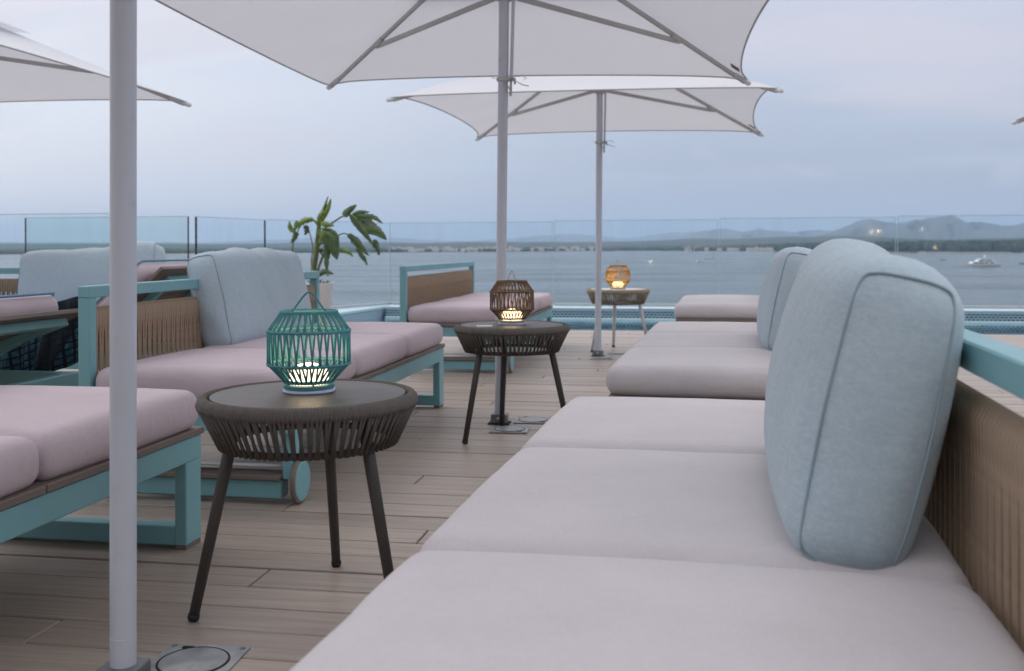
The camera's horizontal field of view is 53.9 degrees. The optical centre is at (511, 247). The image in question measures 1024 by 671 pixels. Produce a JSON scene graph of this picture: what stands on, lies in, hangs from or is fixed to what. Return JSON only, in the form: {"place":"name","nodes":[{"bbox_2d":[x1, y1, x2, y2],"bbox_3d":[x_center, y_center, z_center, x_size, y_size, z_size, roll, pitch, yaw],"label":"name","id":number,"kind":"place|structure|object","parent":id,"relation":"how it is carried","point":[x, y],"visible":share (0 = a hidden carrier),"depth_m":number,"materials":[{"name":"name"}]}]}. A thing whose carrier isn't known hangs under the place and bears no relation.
{"place":"outdoors","nodes":[
{"label":"outdoors","id":0,"kind":"place"},
{"bbox_2d":[156,323,179,338],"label":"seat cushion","id":1,"kind":"object","parent":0,"point":[170,334],"visible":0.02,"depth_m":5.68,"materials":[{"name":"pink fabric"}]},
{"bbox_2d":[0,231,700,243],"bbox_3d":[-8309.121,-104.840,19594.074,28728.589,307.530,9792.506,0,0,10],"label":"mountains","id":2,"kind":"structure","parent":0,"point":[587,238],"depth_m":18220.34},
{"bbox_2d":[0,251,1023,305],"bbox_3d":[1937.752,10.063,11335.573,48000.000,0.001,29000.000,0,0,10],"label":"sea","id":3,"kind":"structure","parent":0,"point":[669,277],"depth_m":653.61,"materials":[{"name":"liquid"}]},
{"bbox_2d":[959,255,1000,266],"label":"yacht","id":4,"kind":"object","parent":3,"relation":"on","point":[984,262],"visible":0.96,"depth_m":797.82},
{"bbox_2d":[0,236,1023,254],"bbox_3d":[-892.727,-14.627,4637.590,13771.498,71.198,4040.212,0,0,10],"label":"coast","id":5,"kind":"structure","parent":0,"point":[695,242],"depth_m":4104.79},
{"bbox_2d":[0,239,1023,253],"bbox_3d":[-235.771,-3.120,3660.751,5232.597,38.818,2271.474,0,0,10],"label":"woods","id":6,"kind":"object","parent":5,"relation":"on","point":[979,245],"visible":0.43,"depth_m":2809.10,"materials":[{"name":"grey plant"}]},
{"bbox_2d":[0,0,1023,242],"label":"sky","id":7,"kind":"structure","parent":0,"point":[886,110],"materials":[{"name":"blue"}]},
{"bbox_2d":[674,228,832,239],"bbox_3d":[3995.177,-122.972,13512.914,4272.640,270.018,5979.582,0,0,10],"label":"mountains","id":8,"kind":"structure","parent":0,"point":[722,233],"depth_m":12696.01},
{"bbox_2d":[819,214,1023,239],"bbox_3d":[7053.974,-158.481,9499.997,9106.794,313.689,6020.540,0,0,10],"label":"mountains","id":9,"kind":"structure","parent":0,"point":[947,227],"depth_m":8563.28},
{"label":"seat cushion","id":10,"kind":"object","parent":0,"visible":0},
{"bbox_2d":[17,241,165,301],"bbox_3d":[-2.681,0.212,6.424,0.982,0.447,0.248,-5,-13,9],"label":"back cushion","id":11,"kind":"object","parent":10,"relation":"on","point":[62,274],"visible":0.41,"depth_m":6.34,"materials":[{"name":"blue fabric"}]},
{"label":"terrace slab","id":12,"kind":"structure","parent":0,"visible":0},
{"bbox_2d":[0,330,1023,670],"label":"deck","id":13,"kind":"structure","parent":12,"relation":"on","point":[280,594],"depth_m":2.85,"materials":[{"name":"wood"}]},
{"bbox_2d":[0,309,78,385],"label":"sun lounger","id":14,"kind":"object","parent":13,"relation":"on","point":[16,330],"visible":0.62,"depth_m":4.17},
{"bbox_2d":[0,292,58,315],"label":"lounger mattress","id":15,"kind":"object","parent":14,"relation":"on","point":[16,304],"visible":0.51,"depth_m":4.04,"materials":[{"name":"pink fabric"}]},
{"bbox_2d":[0,296,78,370],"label":"towel","id":16,"kind":"object","parent":14,"relation":"hanging from","point":[56,350],"visible":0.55,"depth_m":4.47,"materials":[{"name":"fabric"}]},
{"bbox_2d":[0,213,109,214],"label":"glass panel","id":17,"kind":"object","parent":13,"relation":"on","point":[68,213],"depth_m":8.82,"materials":[{"name":"glass"}]},
{"bbox_2d":[0,19,191,106],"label":"umbrella","id":18,"kind":"object","parent":13,"relation":"on","point":[31,70],"visible":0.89,"depth_m":6.67,"materials":[{"name":"fabric"}]},
{"bbox_2d":[0,268,196,342],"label":"daybed","id":19,"kind":"object","parent":13,"relation":"on","point":[7,286],"visible":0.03,"depth_m":6.69,"materials":[{"name":"beige wicker"}]},
{"bbox_2d":[0,426,203,549],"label":"daybed","id":20,"kind":"object","parent":13,"relation":"on","point":[39,509],"visible":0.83,"depth_m":2.73,"materials":[{"name":"teal metal"}]},
{"bbox_2d":[0,435,38,497],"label":"seat cushion","id":21,"kind":"object","parent":20,"relation":"on","point":[19,463],"visible":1,"depth_m":2.11,"materials":[{"name":"pink fabric"}]},
{"bbox_2d":[0,385,197,480],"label":"seat cushion","id":22,"kind":"object","parent":20,"relation":"on","point":[65,429],"visible":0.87,"depth_m":2.46,"materials":[{"name":"pink fabric"}]},
{"bbox_2d":[25,216,188,258],"bbox_3d":[-3.956,0.274,9.807,1.735,1.136,0.040,0,0,10],"label":"glass panel","id":23,"kind":"object","parent":13,"relation":"on","point":[96,217],"visible":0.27,"depth_m":9.72,"materials":[{"name":"glass"}]},
{"bbox_2d":[96,0,150,670],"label":"umbrella","id":24,"kind":"object","parent":13,"relation":"on","point":[123,344],"visible":1,"depth_m":1.92,"materials":[{"name":"metal"}]},
{"bbox_2d":[63,266,196,368],"bbox_3d":[-2.648,0.478,5.424,2.039,0.758,0.696,0,0,10],"label":"sun lounger","id":25,"kind":"object","parent":13,"relation":"on","point":[170,273],"visible":0.09,"depth_m":5.05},
{"bbox_2d":[96,259,188,305],"bbox_3d":[-2.531,0.298,5.377,1.638,0.464,0.681,0,0,10],"label":"lounger mattress","id":26,"kind":"object","parent":25,"relation":"on","point":[146,272],"visible":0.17,"depth_m":4.96,"materials":[{"name":"pink fabric"}]},
{"bbox_2d":[151,643,250,670],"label":"floor plate","id":27,"kind":"object","parent":13,"relation":"on","point":[186,657],"visible":1,"depth_m":2.07,"materials":[{"name":"metal"}]},
{"bbox_2d":[78,271,444,503],"bbox_3d":[-0.901,0.490,4.385,0.763,0.722,2.172,0,0,10],"label":"daybed","id":28,"kind":"object","parent":13,"relation":"on","point":[94,326],"visible":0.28,"depth_m":3.49,"materials":[{"name":"teal metal"}]},
{"bbox_2d":[95,348,355,398],"bbox_3d":[-1.009,0.464,3.673,0.715,0.147,0.720,0,0,9],"label":"seat cushion","id":29,"kind":"object","parent":28,"relation":"on","point":[197,373],"visible":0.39,"depth_m":3.37,"materials":[{"name":"pink fabric"}]},
{"bbox_2d":[204,334,406,376],"bbox_3d":[-0.888,0.462,4.382,0.714,0.148,0.718,0,0,10],"label":"seat cushion","id":30,"kind":"object","parent":28,"relation":"on","point":[371,352],"visible":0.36,"depth_m":4.21,"materials":[{"name":"pink fabric"}]},
{"bbox_2d":[187,247,310,345],"bbox_3d":[-1.170,0.227,4.602,0.242,0.460,0.966,-13,-2,9],"label":"back cushion","id":31,"kind":"object","parent":30,"relation":"on","point":[242,294],"visible":0.74,"depth_m":4.27,"materials":[{"name":"blue fabric"}]},
{"bbox_2d":[301,322,442,356],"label":"seat cushion","id":32,"kind":"object","parent":28,"relation":"on","point":[419,337],"visible":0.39,"depth_m":4.95,"materials":[{"name":"pink fabric"}]},
{"bbox_2d":[187,379,418,621],"bbox_3d":[-0.494,0.598,2.403,0.543,0.504,0.522,0,0,-26],"label":"side table","id":33,"kind":"object","parent":13,"relation":"on","point":[225,413],"visible":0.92,"depth_m":2.27,"materials":[{"name":"grey wicker"}]},
{"bbox_2d":[266,291,350,394],"bbox_3d":[-0.491,0.228,2.435,0.203,0.242,0.203,0,0,0],"label":"lantern","id":34,"kind":"object","parent":33,"relation":"on","point":[306,378],"visible":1,"depth_m":2.38,"materials":[{"name":"plastic"}]},
{"bbox_2d":[306,279,333,321],"bbox_3d":[-1.811,0.575,9.481,0.264,0.559,0.264,0,0,10],"label":"plant pot","id":35,"kind":"object","parent":13,"relation":"on","point":[325,293],"visible":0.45,"depth_m":9.39,"materials":[{"name":"white ceramic"}]},
{"bbox_2d":[288,197,386,276],"bbox_3d":[-1.641,-0.069,9.442,0.925,0.828,0.162,0,0,4],"label":"banana plant","id":36,"kind":"object","parent":35,"relation":"on","point":[364,224],"visible":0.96,"depth_m":9.44,"materials":[{"name":"green plant"}]},
{"bbox_2d":[155,0,768,424],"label":"umbrella","id":37,"kind":"object","parent":13,"relation":"on","point":[329,44],"visible":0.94,"depth_m":5.49,"materials":[{"name":"fabric"}]},
{"bbox_2d":[400,261,552,372],"bbox_3d":[-0.195,0.488,7.829,0.763,0.722,2.172,0,0,10],"label":"daybed","id":38,"kind":"object","parent":13,"relation":"on","point":[415,290],"visible":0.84,"depth_m":7.29,"materials":[{"name":"teal wicker"}]},
{"bbox_2d":[407,301,523,323],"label":"seat cushion","id":39,"kind":"object","parent":38,"relation":"on","point":[450,312],"visible":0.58,"depth_m":6.79,"materials":[{"name":"pink fabric"}]},
{"bbox_2d":[440,296,539,313],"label":"seat cushion","id":40,"kind":"object","parent":38,"relation":"on","point":[487,298],"visible":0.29,"depth_m":7.71,"materials":[{"name":"pink fabric"}]},
{"bbox_2d":[460,292,551,310],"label":"seat cushion","id":41,"kind":"object","parent":38,"relation":"on","point":[545,299],"visible":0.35,"depth_m":8.38,"materials":[{"name":"pink fabric"}]},
{"bbox_2d":[488,425,529,432],"bbox_3d":[-0.011,0.843,4.669,0.176,0.007,0.176,0,0,6],"label":"floor plate","id":42,"kind":"object","parent":13,"relation":"on","point":[506,429],"visible":1,"depth_m":4.64,"materials":[{"name":"metal"}]},
{"bbox_2d":[454,320,569,443],"bbox_3d":[-0.008,0.596,4.504,0.543,0.504,0.522,0,0,-41],"label":"side table","id":43,"kind":"object","parent":13,"relation":"on","point":[471,336],"visible":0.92,"depth_m":4.36,"materials":[{"name":"grey wicker"}]},
{"bbox_2d":[476,325,492,326],"bbox_3d":[-0.120,0.345,4.404,0.070,0.004,0.048,0,0,-5],"label":"note card","id":44,"kind":"object","parent":43,"relation":"on","point":[484,325],"visible":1,"depth_m":4.40,"materials":[{"name":"white paper"}]},
{"bbox_2d":[489,271,533,324],"bbox_3d":[-0.001,0.226,4.538,0.203,0.242,0.203,0,0,30],"label":"lantern","id":45,"kind":"object","parent":43,"relation":"on","point":[508,315],"visible":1,"depth_m":4.49,"materials":[{"name":"wicker"}]},
{"bbox_2d":[513,416,550,423],"bbox_3d":[0.102,0.843,4.913,0.176,0.007,0.176,0,0,6],"label":"floor plate","id":46,"kind":"object","parent":13,"relation":"on","point":[533,420],"visible":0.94,"depth_m":4.88,"materials":[{"name":"metal"}]},
{"bbox_2d":[386,76,783,355],"bbox_3d":[0.673,-0.412,7.787,2.593,2.514,2.593,0,0,11],"label":"umbrella","id":47,"kind":"object","parent":13,"relation":"on","point":[599,105],"visible":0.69,"depth_m":8.16,"materials":[{"name":"fabric"}]},
{"bbox_2d":[590,356,612,358],"bbox_3d":[0.682,0.841,7.655,0.176,0.007,0.176,0,0,6],"label":"floor plate","id":48,"kind":"object","parent":13,"relation":"on","point":[601,357],"visible":1,"depth_m":7.64,"materials":[{"name":"metal"}]},
{"bbox_2d":[607,352,624,354],"bbox_3d":[0.842,0.841,7.993,0.176,0.007,0.176,0,0,6],"label":"floor plate","id":49,"kind":"object","parent":13,"relation":"on","point":[618,353],"visible":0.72,"depth_m":7.95,"materials":[{"name":"metal"}]},
{"bbox_2d":[586,288,649,351],"bbox_3d":[0.861,0.593,8.239,0.543,0.504,0.522,0,0,-33],"label":"side table","id":50,"kind":"object","parent":13,"relation":"on","point":[641,294],"visible":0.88,"depth_m":8.10,"materials":[{"name":"beige wicker"}]},
{"bbox_2d":[606,260,629,288],"bbox_3d":[0.865,0.223,8.225,0.203,0.242,0.203,0,0,38],"label":"lantern","id":51,"kind":"object","parent":50,"relation":"on","point":[617,284],"visible":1,"depth_m":8.17,"materials":[{"name":"wicker"}]},
{"bbox_2d":[331,305,1023,330],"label":"pool","id":52,"kind":"structure","parent":13,"relation":"in","point":[666,313],"depth_m":11.87,"materials":[{"name":"blue liquid"}]},
{"bbox_2d":[195,216,265,254],"bbox_3d":[-2.877,0.218,10.374,0.040,1.032,1.387,0,0,14],"label":"glass panel","id":53,"kind":"object","parent":52,"relation":"on","point":[229,218],"visible":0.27,"depth_m":10.00,"materials":[{"name":"glass"}]},
{"bbox_2d":[266,219,389,308],"bbox_3d":[-2.131,0.213,11.920,0.042,1.037,2.069,0,0,33],"label":"glass panel","id":54,"kind":"object","parent":52,"relation":"on","point":[360,305],"visible":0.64,"depth_m":12.25,"materials":[{"name":"glass"}]},
{"bbox_2d":[389,222,552,305],"bbox_3d":[-0.525,0.208,12.629,2.089,1.039,0.040,0,0,10],"label":"glass panel","id":55,"kind":"object","parent":52,"relation":"on","point":[394,303],"visible":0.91,"depth_m":12.45,"materials":[{"name":"glass"}]},
{"bbox_2d":[554,219,717,305],"bbox_3d":[1.503,0.195,12.283,1.983,1.051,0.040,0,0,10],"label":"glass panel","id":56,"kind":"object","parent":52,"relation":"on","point":[573,304],"visible":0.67,"depth_m":12.37,"materials":[{"name":"glass"}]},
{"bbox_2d":[372,318,1023,334],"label":"pool water","id":57,"kind":"structure","parent":52,"relation":"in","point":[993,329],"depth_m":10.91,"materials":[{"name":"blue liquid"}]},
{"bbox_2d":[720,217,895,254],"bbox_3d":[3.494,0.182,11.942,2.015,1.063,0.040,0,0,10],"label":"glass panel","id":58,"kind":"object","parent":52,"relation":"on","point":[833,217],"visible":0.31,"depth_m":11.85,"materials":[{"name":"glass"}]},
{"bbox_2d":[897,215,1023,308],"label":"glass panel","id":59,"kind":"object","parent":52,"relation":"on","point":[995,307],"visible":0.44,"depth_m":11.60,"materials":[{"name":"glass"}]},
{"bbox_2d":[608,393,764,400],"bbox_3d":[0.941,0.484,4.444,0.798,0.722,2.172,0,0,13],"label":"daybed","id":60,"kind":"object","parent":13,"relation":"on","point":[612,395],"depth_m":3.44,"materials":[{"name":"beige wicker"}]},
{"bbox_2d":[606,347,771,398],"bbox_3d":[0.763,0.465,3.746,0.765,0.137,0.720,0,0,13],"label":"seat cushion","id":61,"kind":"object","parent":60,"relation":"on","point":[722,372],"visible":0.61,"depth_m":3.45,"materials":[{"name":"fabric"}]},
{"bbox_2d":[631,332,764,347],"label":"seat cushion","id":62,"kind":"object","parent":60,"relation":"on","point":[697,339],"visible":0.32,"depth_m":4.32,"materials":[{"name":"fabric"}]},
{"bbox_2d":[757,247,811,349],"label":"back cushion","id":63,"kind":"object","parent":62,"relation":"on","point":[781,274],"visible":0.39,"depth_m":3.87,"materials":[{"name":"blue fabric"}]},
{"bbox_2d":[647,321,757,332],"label":"seat cushion","id":64,"kind":"object","parent":60,"relation":"on","point":[725,327],"visible":0.27,"depth_m":4.99,"materials":[{"name":"fabric"}]},
{"bbox_2d":[676,260,770,321],"bbox_3d":[1.760,0.481,8.135,0.798,0.722,2.172,0,0,12],"label":"daybed","id":65,"kind":"object","parent":13,"relation":"on","point":[713,320],"depth_m":7.10,"materials":[{"name":"beige wicker"}]},
{"bbox_2d":[674,299,758,319],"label":"seat cushion","id":66,"kind":"object","parent":65,"relation":"on","point":[716,309],"visible":0.7,"depth_m":7.12,"materials":[{"name":"fabric"}]},
{"bbox_2d":[680,295,759,300],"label":"seat cushion","id":67,"kind":"object","parent":65,"relation":"on","point":[720,297],"visible":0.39,"depth_m":8.01,"materials":[{"name":"fabric"}]},
{"bbox_2d":[924,329,1023,652],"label":"daybed","id":68,"kind":"object","parent":13,"relation":"on","point":[974,513],"visible":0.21,"depth_m":1.26,"materials":[{"name":"beige wicker"}]},
{"bbox_2d":[520,397,765,454],"bbox_3d":[0.449,0.463,2.397,0.764,0.139,0.722,0,0,12],"label":"seat cushion","id":69,"kind":"object","parent":68,"relation":"on","point":[692,425],"visible":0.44,"depth_m":2.25,"materials":[{"name":"fabric"}]},
{"bbox_2d":[290,550,1023,670],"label":"seat cushion","id":70,"kind":"object","parent":68,"relation":"on","point":[435,610],"visible":1,"depth_m":1.08,"materials":[{"name":"fabric"}]},
{"bbox_2d":[419,447,971,589],"bbox_3d":[0.298,0.464,1.693,0.764,0.139,0.722,0,0,12],"label":"seat cushion","id":71,"kind":"object","parent":68,"relation":"on","point":[719,508],"visible":0.49,"depth_m":1.52,"materials":[{"name":"fabric"}]},
{"bbox_2d":[764,238,964,569],"bbox_3d":[0.553,0.220,1.666,0.237,0.457,0.782,12,5,12],"label":"back cushion","id":72,"kind":"object","parent":71,"relation":"on","point":[863,369],"visible":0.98,"depth_m":1.30,"materials":[{"name":"blue fabric"}]},
{"bbox_2d":[1011,117,1023,124],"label":"umbrella","id":73,"kind":"object","parent":13,"relation":"on","point":[1019,120],"visible":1,"depth_m":8.03,"materials":[{"name":"fabric"}]}
]}

